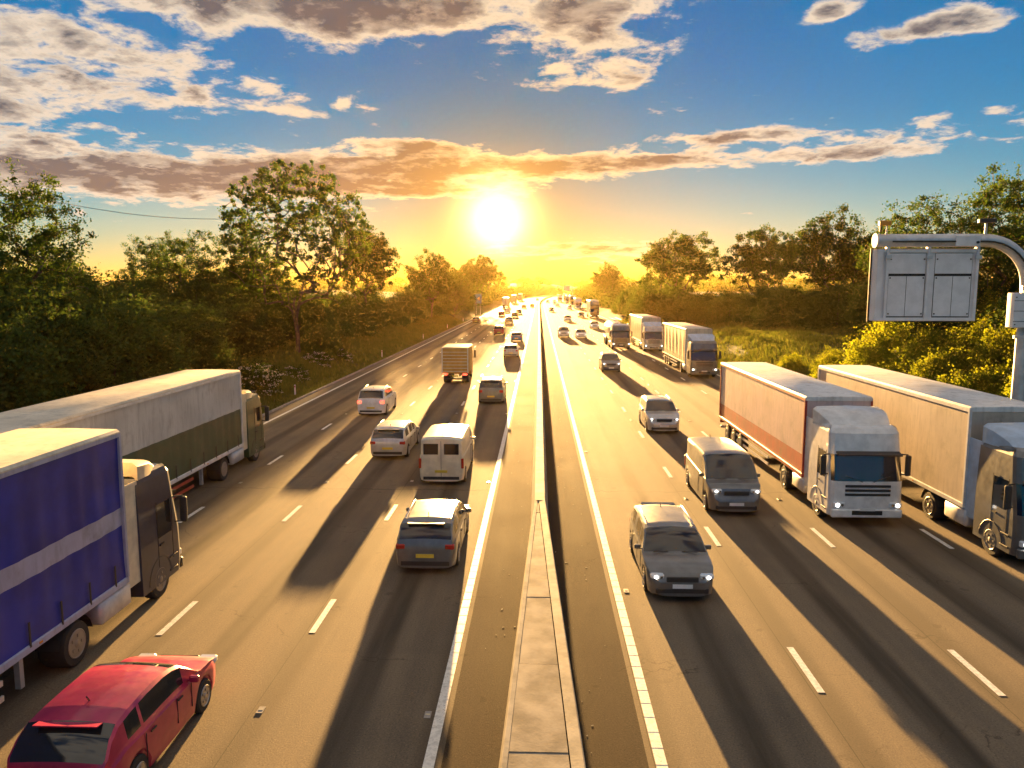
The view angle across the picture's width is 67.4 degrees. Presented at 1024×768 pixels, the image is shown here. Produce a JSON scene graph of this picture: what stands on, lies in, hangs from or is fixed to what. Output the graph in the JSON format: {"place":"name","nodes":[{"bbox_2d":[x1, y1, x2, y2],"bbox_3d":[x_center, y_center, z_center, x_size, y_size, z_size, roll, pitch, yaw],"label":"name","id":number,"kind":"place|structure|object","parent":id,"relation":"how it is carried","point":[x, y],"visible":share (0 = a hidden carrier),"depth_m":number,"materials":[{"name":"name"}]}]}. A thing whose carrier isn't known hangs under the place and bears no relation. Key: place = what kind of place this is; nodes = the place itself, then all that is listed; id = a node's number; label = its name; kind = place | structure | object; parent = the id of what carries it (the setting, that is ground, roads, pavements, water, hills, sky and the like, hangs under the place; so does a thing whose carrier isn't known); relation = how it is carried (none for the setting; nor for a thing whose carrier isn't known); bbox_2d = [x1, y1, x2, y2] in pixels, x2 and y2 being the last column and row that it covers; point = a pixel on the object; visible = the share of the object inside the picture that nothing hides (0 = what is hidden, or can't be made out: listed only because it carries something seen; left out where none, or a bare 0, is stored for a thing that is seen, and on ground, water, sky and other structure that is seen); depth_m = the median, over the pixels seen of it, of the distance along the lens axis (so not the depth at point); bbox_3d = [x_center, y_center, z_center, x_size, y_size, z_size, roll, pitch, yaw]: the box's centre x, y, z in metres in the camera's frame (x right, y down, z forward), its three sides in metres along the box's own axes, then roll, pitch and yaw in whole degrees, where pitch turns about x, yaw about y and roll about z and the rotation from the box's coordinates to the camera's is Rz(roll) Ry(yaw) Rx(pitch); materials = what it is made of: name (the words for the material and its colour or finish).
{"place":"outdoors","nodes":[
{"label":"outdoors","id":0,"kind":"place"},
{"bbox_2d":[0,313,464,413],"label":"grass","id":1,"kind":"structure","parent":0,"point":[390,341],"depth_m":77.86,"materials":[{"name":"green plant"}]},
{"bbox_2d":[0,295,552,767],"bbox_3d":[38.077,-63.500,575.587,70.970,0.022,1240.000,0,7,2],"label":"road","id":2,"kind":"structure","parent":0,"point":[312,615],"depth_m":20.72,"materials":[{"name":"grey asphalt"}]},
{"bbox_2d":[0,428,187,703],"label":"articulated lorry","id":3,"kind":"object","parent":2,"relation":"on","point":[89,531],"visible":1,"depth_m":16.77,"materials":[{"name":"blue fabric"}]},
{"bbox_2d":[155,498,170,538],"bbox_3d":[-9.354,3.604,20.618,0.019,0.900,0.748,0,7,2],"label":"side window","id":4,"kind":"structure","parent":3,"relation":"in","point":[163,519],"depth_m":20.62,"materials":[{"name":"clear glass"}]},
{"bbox_2d":[7,653,217,767],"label":"hatchback car","id":5,"kind":"object","parent":2,"relation":"on","point":[140,710],"visible":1,"depth_m":12.70,"materials":[{"name":"paint"}]},
{"bbox_2d":[0,369,268,498],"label":"articulated lorry","id":6,"kind":"object","parent":2,"relation":"on","point":[180,425],"visible":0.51,"depth_m":28.94,"materials":[{"name":"grey paint"}]},
{"bbox_2d":[357,385,396,414],"bbox_3d":[-9.014,0.901,51.634,2.200,1.823,4.602,0,7,2],"label":"sport utility car","id":7,"kind":"object","parent":2,"relation":"on","point":[376,399],"visible":1,"depth_m":49.53,"materials":[{"name":"white paint"}]},
{"bbox_2d":[370,419,419,455],"bbox_3d":[-5.902,2.557,39.202,2.140,1.613,4.752,0,7,2],"label":"estate car","id":8,"kind":"object","parent":2,"relation":"on","point":[394,437],"visible":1,"depth_m":37.01,"materials":[{"name":"silver paint"}]},
{"bbox_2d":[262,295,541,416],"bbox_3d":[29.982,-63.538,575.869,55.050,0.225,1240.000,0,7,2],"label":"kerb","id":9,"kind":"structure","parent":2,"relation":"on","point":[297,399],"depth_m":70.31,"materials":[{"name":"concrete"}]},
{"bbox_2d":[396,499,470,567],"bbox_3d":[-2.423,4.404,24.385,2.140,1.613,4.752,0,7,2],"label":"estate car","id":10,"kind":"object","parent":2,"relation":"on","point":[432,532],"visible":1,"depth_m":22.21,"materials":[{"name":"grey paint"}]},
{"bbox_2d":[419,424,475,480],"bbox_3d":[-2.865,2.877,34.496,2.270,2.143,5.152,0,7,2],"label":"panel van","id":11,"kind":"object","parent":2,"relation":"on","point":[446,454],"visible":1,"depth_m":32.02,"materials":[{"name":"beige paint"}]},
{"bbox_2d":[441,344,475,381],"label":"box lorry","id":12,"kind":"object","parent":2,"relation":"on","point":[457,358],"visible":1,"depth_m":66.05,"materials":[{"name":"beige paint"}]},
{"bbox_2d":[478,376,507,402],"bbox_3d":[-1.426,0.254,56.831,2.200,1.823,4.602,0,7,2],"label":"sport utility car","id":13,"kind":"object","parent":2,"relation":"on","point":[492,389],"visible":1,"depth_m":54.67,"materials":[{"name":"grey paint"}]},
{"bbox_2d":[56,281,865,756],"bbox_3d":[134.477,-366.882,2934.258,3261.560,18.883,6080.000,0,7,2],"label":"ground","id":14,"kind":"structure","parent":0,"point":[544,289],"depth_m":222.16,"materials":[{"name":"green plant"}]},
{"bbox_2d":[0,267,60,353],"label":"thicket bush","id":15,"kind":"object","parent":14,"relation":"on","point":[13,285],"visible":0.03,"depth_m":43.97,"materials":[{"name":"green plant"}]},
{"bbox_2d":[0,305,85,412],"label":"thicket bush","id":16,"kind":"object","parent":14,"relation":"on","point":[31,384],"visible":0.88,"depth_m":34.18,"materials":[{"name":"green plant"}]},
{"bbox_2d":[0,157,104,304],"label":"open tree","id":17,"kind":"object","parent":14,"relation":"on","point":[38,243],"visible":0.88,"depth_m":47.23,"materials":[{"name":"green plant"}]},
{"bbox_2d":[0,278,118,391],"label":"thicket bush","id":18,"kind":"object","parent":14,"relation":"on","point":[74,357],"visible":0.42,"depth_m":39.31,"materials":[{"name":"green plant"}]},
{"bbox_2d":[20,259,106,289],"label":"thicket bush","id":19,"kind":"object","parent":14,"relation":"on","point":[97,282],"visible":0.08,"depth_m":74.35,"materials":[{"name":"green plant"}]},
{"bbox_2d":[37,265,117,293],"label":"thicket bush","id":20,"kind":"object","parent":14,"relation":"on","point":[82,277],"visible":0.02,"depth_m":67.47,"materials":[{"name":"green plant"}]},
{"bbox_2d":[40,276,165,352],"bbox_3d":[-28.829,-4.337,53.063,10.559,6.201,9.372,0,7,-2],"label":"thicket bush","id":21,"kind":"object","parent":14,"relation":"on","point":[101,299],"visible":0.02,"depth_m":52.62,"materials":[{"name":"green plant"}]},
{"bbox_2d":[52,290,197,391],"bbox_3d":[-22.964,-2.101,44.133,7.668,6.565,9.141,4,8,29],"label":"thicket bush","id":22,"kind":"object","parent":14,"relation":"on","point":[111,342],"visible":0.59,"depth_m":43.34,"materials":[{"name":"green plant"}]},
{"bbox_2d":[50,280,206,373],"bbox_3d":[-25.371,-3.403,49.157,10.559,6.511,9.372,-4,8,-29],"label":"thicket bush","id":23,"kind":"object","parent":14,"relation":"on","point":[89,305],"visible":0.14,"depth_m":48.68,"materials":[{"name":"green plant"}]},
{"bbox_2d":[95,265,177,294],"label":"thicket bush","id":24,"kind":"object","parent":14,"relation":"on","point":[150,280],"visible":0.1,"depth_m":76.60,"materials":[{"name":"green plant"}]},
{"bbox_2d":[97,272,175,307],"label":"thicket bush","id":25,"kind":"object","parent":14,"relation":"on","point":[143,289],"visible":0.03,"depth_m":61.27,"materials":[{"name":"green plant"}]},
{"bbox_2d":[113,233,184,282],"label":"open tree","id":26,"kind":"object","parent":14,"relation":"on","point":[134,260],"visible":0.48,"depth_m":83.10,"materials":[{"name":"green plant"}]},
{"bbox_2d":[150,228,231,291],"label":"open tree","id":27,"kind":"object","parent":14,"relation":"on","point":[172,268],"visible":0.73,"depth_m":79.22,"materials":[{"name":"green plant"}]},
{"bbox_2d":[148,289,240,356],"bbox_3d":[-26.158,-4.211,59.189,9.798,6.201,11.039,-2,7,-13],"label":"thicket bush","id":28,"kind":"object","parent":14,"relation":"on","point":[212,318],"visible":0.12,"depth_m":57.93,"materials":[{"name":"green plant"}]},
{"bbox_2d":[155,304,239,369],"bbox_3d":[-23.123,-2.821,53.811,8.179,5.471,6.861,3,8,25],"label":"thicket bush","id":29,"kind":"object","parent":14,"relation":"on","point":[211,339],"visible":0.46,"depth_m":53.29,"materials":[{"name":"green plant"}]},
{"bbox_2d":[151,268,258,344],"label":"thicket bush","id":30,"kind":"object","parent":14,"relation":"on","point":[196,286],"visible":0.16,"depth_m":69.77,"materials":[{"name":"green plant"}]},
{"bbox_2d":[168,261,247,302],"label":"thicket bush","id":31,"kind":"object","parent":14,"relation":"on","point":[207,279],"visible":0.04,"depth_m":78.59,"materials":[{"name":"green plant"}]},
{"bbox_2d":[193,300,272,359],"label":"thicket bush","id":32,"kind":"object","parent":14,"relation":"on","point":[247,331],"visible":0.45,"depth_m":65.79,"materials":[{"name":"green plant"}]},
{"bbox_2d":[226,355,281,396],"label":"flowering bush","id":33,"kind":"object","parent":14,"relation":"on","point":[258,378],"visible":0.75,"depth_m":55.60,"materials":[{"name":"green plant"}]},
{"bbox_2d":[224,292,292,348],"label":"thicket bush","id":34,"kind":"object","parent":14,"relation":"on","point":[273,337],"visible":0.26,"depth_m":76.15,"materials":[{"name":"green plant"}]},
{"bbox_2d":[221,245,296,310],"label":"tree","id":35,"kind":"object","parent":14,"relation":"on","point":[235,268],"visible":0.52,"depth_m":85.13,"materials":[{"name":"green plant"}]},
{"bbox_2d":[215,159,373,352],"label":"maple tree","id":36,"kind":"object","parent":14,"relation":"on","point":[247,236],"visible":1,"depth_m":74.70,"materials":[{"name":"green plant"}]},
{"bbox_2d":[283,362,311,382],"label":"flowering bush","id":37,"kind":"object","parent":14,"relation":"on","point":[298,372],"visible":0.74,"depth_m":64.68,"materials":[{"name":"green plant"}]},
{"bbox_2d":[263,282,343,342],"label":"thicket bush","id":38,"kind":"object","parent":14,"relation":"on","point":[309,308],"visible":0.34,"depth_m":85.24,"materials":[{"name":"green plant"}]},
{"bbox_2d":[303,347,332,366],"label":"flowering bush","id":39,"kind":"object","parent":14,"relation":"on","point":[318,357],"visible":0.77,"depth_m":73.52,"materials":[{"name":"green plant"}]},
{"bbox_2d":[294,322,345,361],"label":"thicket bush","id":40,"kind":"object","parent":14,"relation":"on","point":[324,339],"visible":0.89,"depth_m":79.40,"materials":[{"name":"green plant"}]},
{"bbox_2d":[301,289,360,340],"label":"thicket bush","id":41,"kind":"object","parent":14,"relation":"on","point":[343,313],"visible":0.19,"depth_m":96.98,"materials":[{"name":"green plant"}]},
{"bbox_2d":[332,291,379,337],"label":"thicket bush","id":42,"kind":"object","parent":14,"relation":"on","point":[364,324],"visible":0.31,"depth_m":105.58,"materials":[{"name":"green plant"}]},
{"bbox_2d":[331,225,403,313],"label":"broadleaf tree","id":43,"kind":"object","parent":14,"relation":"on","point":[379,254],"visible":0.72,"depth_m":108.34,"materials":[{"name":"green plant"}]},
{"bbox_2d":[350,285,395,328],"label":"thicket bush","id":44,"kind":"object","parent":14,"relation":"on","point":[379,314],"visible":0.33,"depth_m":117.16,"materials":[{"name":"green plant"}]},
{"bbox_2d":[370,295,415,326],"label":"thicket bush","id":45,"kind":"object","parent":14,"relation":"on","point":[392,308],"visible":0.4,"depth_m":127.00,"materials":[{"name":"green plant"}]},
{"bbox_2d":[384,294,423,322],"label":"thicket bush","id":46,"kind":"object","parent":14,"relation":"on","point":[408,306],"visible":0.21,"depth_m":140.40,"materials":[{"name":"green plant"}]},
{"bbox_2d":[397,285,431,320],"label":"thicket bush","id":47,"kind":"object","parent":14,"relation":"on","point":[412,297],"visible":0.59,"depth_m":151.64,"materials":[{"name":"green plant"}]},
{"bbox_2d":[403,248,459,317],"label":"tree","id":48,"kind":"object","parent":14,"relation":"on","point":[436,284],"visible":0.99,"depth_m":165.29,"materials":[{"name":"green plant"}]},
{"bbox_2d":[437,294,455,315],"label":"thicket bush","id":49,"kind":"object","parent":14,"relation":"on","point":[447,309],"visible":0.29,"depth_m":188.64,"materials":[{"name":"green plant"}]},
{"bbox_2d":[441,269,474,316],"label":"open tree","id":50,"kind":"object","parent":14,"relation":"on","point":[458,289],"visible":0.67,"depth_m":194.24,"materials":[{"name":"green plant"}]},
{"bbox_2d":[459,255,505,306],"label":"broadleaf tree","id":51,"kind":"object","parent":14,"relation":"on","point":[477,270],"visible":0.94,"depth_m":295.21,"materials":[{"name":"green plant"}]},
{"bbox_2d":[177,275,862,292],"bbox_3d":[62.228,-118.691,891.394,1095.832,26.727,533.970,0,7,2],"label":"distant woodland","id":52,"kind":"object","parent":14,"relation":"on","point":[715,284],"visible":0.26,"depth_m":846.80,"materials":[{"name":"green plant"}]},
{"bbox_2d":[404,276,665,315],"bbox_3d":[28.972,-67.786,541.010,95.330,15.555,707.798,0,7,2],"label":"roadside woodland","id":53,"kind":"object","parent":14,"relation":"on","point":[585,292],"visible":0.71,"depth_m":299.97,"materials":[{"name":"green plant"}]},
{"bbox_2d":[590,261,628,293],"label":"tree","id":54,"kind":"object","parent":14,"relation":"on","point":[605,281],"visible":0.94,"depth_m":293.92,"materials":[{"name":"green plant"}]},
{"bbox_2d":[620,283,659,316],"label":"thicket bush","id":55,"kind":"object","parent":14,"relation":"on","point":[630,305],"visible":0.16,"depth_m":174.85,"materials":[{"name":"green plant"}]},
{"bbox_2d":[632,285,680,315],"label":"thicket bush","id":56,"kind":"object","parent":14,"relation":"on","point":[646,304],"visible":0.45,"depth_m":156.90,"materials":[{"name":"green plant"}]},
{"bbox_2d":[650,282,693,322],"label":"thicket bush","id":57,"kind":"object","parent":14,"relation":"on","point":[665,306],"visible":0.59,"depth_m":145.36,"materials":[{"name":"green plant"}]},
{"bbox_2d":[634,229,721,298],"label":"broadleaf tree","id":58,"kind":"object","parent":14,"relation":"on","point":[682,247],"visible":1,"depth_m":154.18,"materials":[{"name":"green plant"}]},
{"bbox_2d":[680,287,717,323],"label":"thicket bush","id":59,"kind":"object","parent":14,"relation":"on","point":[694,314],"visible":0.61,"depth_m":130.90,"materials":[{"name":"green plant"}]},
{"bbox_2d":[702,285,747,325],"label":"thicket bush","id":60,"kind":"object","parent":14,"relation":"on","point":[723,311],"visible":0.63,"depth_m":118.61,"materials":[{"name":"green plant"}]},
{"bbox_2d":[731,278,781,323],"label":"thicket bush","id":61,"kind":"object","parent":14,"relation":"on","point":[749,302],"visible":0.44,"depth_m":108.61,"materials":[{"name":"green plant"}]},
{"bbox_2d":[713,222,807,294],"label":"broadleaf tree","id":62,"kind":"object","parent":14,"relation":"on","point":[754,264],"visible":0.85,"depth_m":117.59,"materials":[{"name":"green plant"}]},
{"bbox_2d":[743,280,809,327],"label":"thicket bush","id":63,"kind":"object","parent":14,"relation":"on","point":[769,308],"visible":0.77,"depth_m":98.21,"materials":[{"name":"green plant"}]},
{"bbox_2d":[777,351,809,371],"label":"bright bush","id":64,"kind":"object","parent":14,"relation":"on","point":[791,362],"visible":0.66,"depth_m":65.47,"materials":[{"name":"green plant"}]},
{"bbox_2d":[787,290,856,327],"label":"thicket bush","id":65,"kind":"object","parent":14,"relation":"on","point":[798,308],"visible":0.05,"depth_m":94.87,"materials":[{"name":"green plant"}]},
{"bbox_2d":[808,344,845,376],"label":"bright bush","id":66,"kind":"object","parent":14,"relation":"on","point":[828,358],"visible":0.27,"depth_m":60.12,"materials":[{"name":"green plant"}]},
{"bbox_2d":[781,202,874,301],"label":"tree","id":67,"kind":"object","parent":14,"relation":"on","point":[818,248],"visible":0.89,"depth_m":92.59,"materials":[{"name":"green plant"}]},
{"bbox_2d":[792,274,865,330],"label":"thicket bush","id":68,"kind":"object","parent":14,"relation":"on","point":[821,304],"visible":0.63,"depth_m":85.24,"materials":[{"name":"green plant"}]},
{"bbox_2d":[834,272,876,333],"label":"thicket bush","id":69,"kind":"object","parent":14,"relation":"on","point":[855,313],"visible":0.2,"depth_m":74.50,"materials":[{"name":"green plant"}]},
{"bbox_2d":[827,218,900,286],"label":"tree","id":70,"kind":"object","parent":14,"relation":"on","point":[861,276],"visible":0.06,"depth_m":93.75,"materials":[{"name":"green plant"}]},
{"bbox_2d":[839,322,926,368],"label":"bright bush","id":71,"kind":"object","parent":14,"relation":"on","point":[883,341],"visible":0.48,"depth_m":53.84,"materials":[{"name":"green plant"}]},
{"bbox_2d":[874,336,950,376],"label":"bright bush","id":72,"kind":"object","parent":14,"relation":"on","point":[900,362],"visible":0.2,"depth_m":49.07,"materials":[{"name":"green plant"}]},
{"bbox_2d":[896,322,966,358],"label":"bright bush","id":73,"kind":"object","parent":14,"relation":"on","point":[935,338],"visible":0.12,"depth_m":51.78,"materials":[{"name":"green plant"}]},
{"bbox_2d":[852,189,1014,303],"bbox_3d":[32.927,-8.365,60.503,11.339,13.254,9.452,0,7,-4],"label":"open tree","id":74,"kind":"object","parent":14,"relation":"on","point":[916,221],"visible":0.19,"depth_m":58.89,"materials":[{"name":"green plant"}]},
{"bbox_2d":[885,293,990,345],"bbox_3d":[31.758,-4.131,56.584,10.103,7.295,8.475,-4,8,-27],"label":"thicket bush","id":75,"kind":"object","parent":14,"relation":"on","point":[949,325],"visible":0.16,"depth_m":55.08,"materials":[{"name":"green plant"}]},
{"bbox_2d":[898,345,978,383],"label":"bright bush","id":76,"kind":"object","parent":14,"relation":"on","point":[930,366],"visible":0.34,"depth_m":44.80,"materials":[{"name":"green plant"}]},
{"bbox_2d":[866,218,1023,400],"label":"overhead sign","id":77,"kind":"object","parent":14,"relation":"on","point":[928,283],"visible":0.96,"depth_m":30.11,"materials":[{"name":"metal"}]},
{"bbox_2d":[931,315,1010,370],"bbox_3d":[29.108,-1.608,48.003,6.288,5.655,6.025,-1,7,-7],"label":"bright bush","id":78,"kind":"object","parent":14,"relation":"on","point":[965,340],"visible":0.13,"depth_m":47.58,"materials":[{"name":"green plant"}]},
{"bbox_2d":[936,349,1011,395],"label":"bright bush","id":79,"kind":"object","parent":14,"relation":"on","point":[986,379],"visible":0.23,"depth_m":40.24,"materials":[{"name":"green plant"}]},
{"bbox_2d":[948,298,1006,350],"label":"bright bush","id":80,"kind":"object","parent":14,"relation":"on","point":[991,305],"visible":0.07,"depth_m":49.41,"materials":[{"name":"green plant"}]},
{"bbox_2d":[939,162,1023,315],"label":"open tree","id":81,"kind":"object","parent":14,"relation":"on","point":[1009,203],"visible":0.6,"depth_m":55.91,"materials":[{"name":"green plant"}]},
{"bbox_2d":[958,286,1006,332],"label":"bright bush","id":82,"kind":"object","parent":14,"relation":"on","point":[981,305],"visible":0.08,"depth_m":54.99,"materials":[{"name":"green plant"}]},
{"bbox_2d":[955,322,1016,393],"bbox_3d":[28.476,-1.262,43.238,6.025,5.655,6.288,5,9,37],"label":"bright bush","id":83,"kind":"object","parent":14,"relation":"on","point":[997,354],"visible":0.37,"depth_m":43.38,"materials":[{"name":"green plant"}]},
{"bbox_2d":[958,295,1013,360],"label":"thicket bush","id":84,"kind":"object","parent":14,"relation":"on","point":[996,317],"visible":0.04,"depth_m":47.39,"materials":[{"name":"green plant"}]},
{"bbox_2d":[976,173,1023,288],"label":"open tree","id":85,"kind":"object","parent":14,"relation":"on","point":[998,177],"visible":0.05,"depth_m":61.95,"materials":[{"name":"green plant"}]},
{"bbox_2d":[0,0,1023,285],"label":"sky","id":86,"kind":"structure","parent":0,"point":[553,140],"materials":[{"name":"blue"}]},
{"bbox_2d":[441,296,648,767],"bbox_3d":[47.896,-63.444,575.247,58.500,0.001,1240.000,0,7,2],"label":"central reservation","id":87,"kind":"structure","parent":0,"point":[607,710],"depth_m":19.89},
{"bbox_2d":[499,294,585,767],"bbox_3d":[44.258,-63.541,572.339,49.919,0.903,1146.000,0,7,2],"label":"concrete barrier","id":88,"kind":"object","parent":87,"relation":"on","point":[534,733],"visible":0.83,"depth_m":15.06,"materials":[{"name":"grey concrete"}]},
{"bbox_2d":[619,316,880,376],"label":"grass","id":89,"kind":"structure","parent":0,"point":[768,354],"depth_m":81.23,"materials":[{"name":"green plant"}]},
{"bbox_2d":[543,295,1023,767],"bbox_3d":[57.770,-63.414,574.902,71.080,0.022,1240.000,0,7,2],"label":"road","id":90,"kind":"structure","parent":0,"point":[802,635],"depth_m":19.28,"materials":[{"name":"grey asphalt"}]},
{"bbox_2d":[586,300,599,318],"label":"articulated lorry","id":91,"kind":"object","parent":90,"relation":"on","point":[592,308],"visible":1,"depth_m":208.35,"materials":[{"name":"white paint"}]},
{"bbox_2d":[599,352,620,371],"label":"sport utility car","id":92,"kind":"object","parent":90,"relation":"on","point":[609,361],"visible":1,"depth_m":75.80,"materials":[{"name":"grey paint"}]},
{"bbox_2d":[603,317,632,348],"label":"tanker lorry","id":93,"kind":"object","parent":90,"relation":"on","point":[617,332],"visible":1,"depth_m":102.82,"materials":[{"name":"grey paint"}]},
{"bbox_2d":[630,314,662,350],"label":"articulated lorry","id":94,"kind":"object","parent":90,"relation":"on","point":[646,329],"visible":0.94,"depth_m":100.76,"materials":[{"name":"silver paint"}]},
{"bbox_2d":[639,395,678,431],"bbox_3d":[8.682,1.660,45.550,2.200,1.823,4.602,0,7,2],"label":"sport utility car","id":95,"kind":"object","parent":90,"relation":"on","point":[658,413],"visible":1,"depth_m":44.39,"materials":[{"name":"silver paint"}]},
{"bbox_2d":[629,502,713,596],"bbox_3d":[4.540,4.658,22.348,2.140,1.613,4.752,0,7,2],"label":"estate car","id":96,"kind":"object","parent":90,"relation":"on","point":[668,548],"visible":1,"depth_m":21.28,"materials":[{"name":"grey paint"}]},
{"bbox_2d":[662,322,720,376],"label":"articulated lorry","id":97,"kind":"object","parent":90,"relation":"on","point":[692,348],"visible":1,"depth_m":72.37,"materials":[{"name":"grey paint"}]},
{"bbox_2d":[684,436,760,511],"bbox_3d":[8.188,3.421,30.132,2.270,2.143,5.152,0,7,2],"label":"panel van","id":98,"kind":"object","parent":90,"relation":"on","point":[721,474],"visible":1,"depth_m":28.62,"materials":[{"name":"grey paint"}]},
{"bbox_2d":[719,362,911,517],"bbox_3d":[12.499,1.858,34.482,3.080,4.165,16.792,0,7,2],"label":"articulated lorry","id":99,"kind":"object","parent":90,"relation":"on","point":[833,449],"visible":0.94,"depth_m":28.53,"materials":[{"name":"white paint"}]},
{"bbox_2d":[818,365,1023,558],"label":"articulated lorry","id":100,"kind":"object","parent":90,"relation":"on","point":[963,447],"visible":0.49,"depth_m":25.73,"materials":[{"name":"grey paint"}]},
{"bbox_2d":[992,475,1008,509],"bbox_3d":[14.751,3.281,23.207,0.019,0.900,0.748,0,7,2],"label":"side window","id":101,"kind":"structure","parent":100,"relation":"in","point":[999,484],"depth_m":23.28,"materials":[{"name":"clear glass"}]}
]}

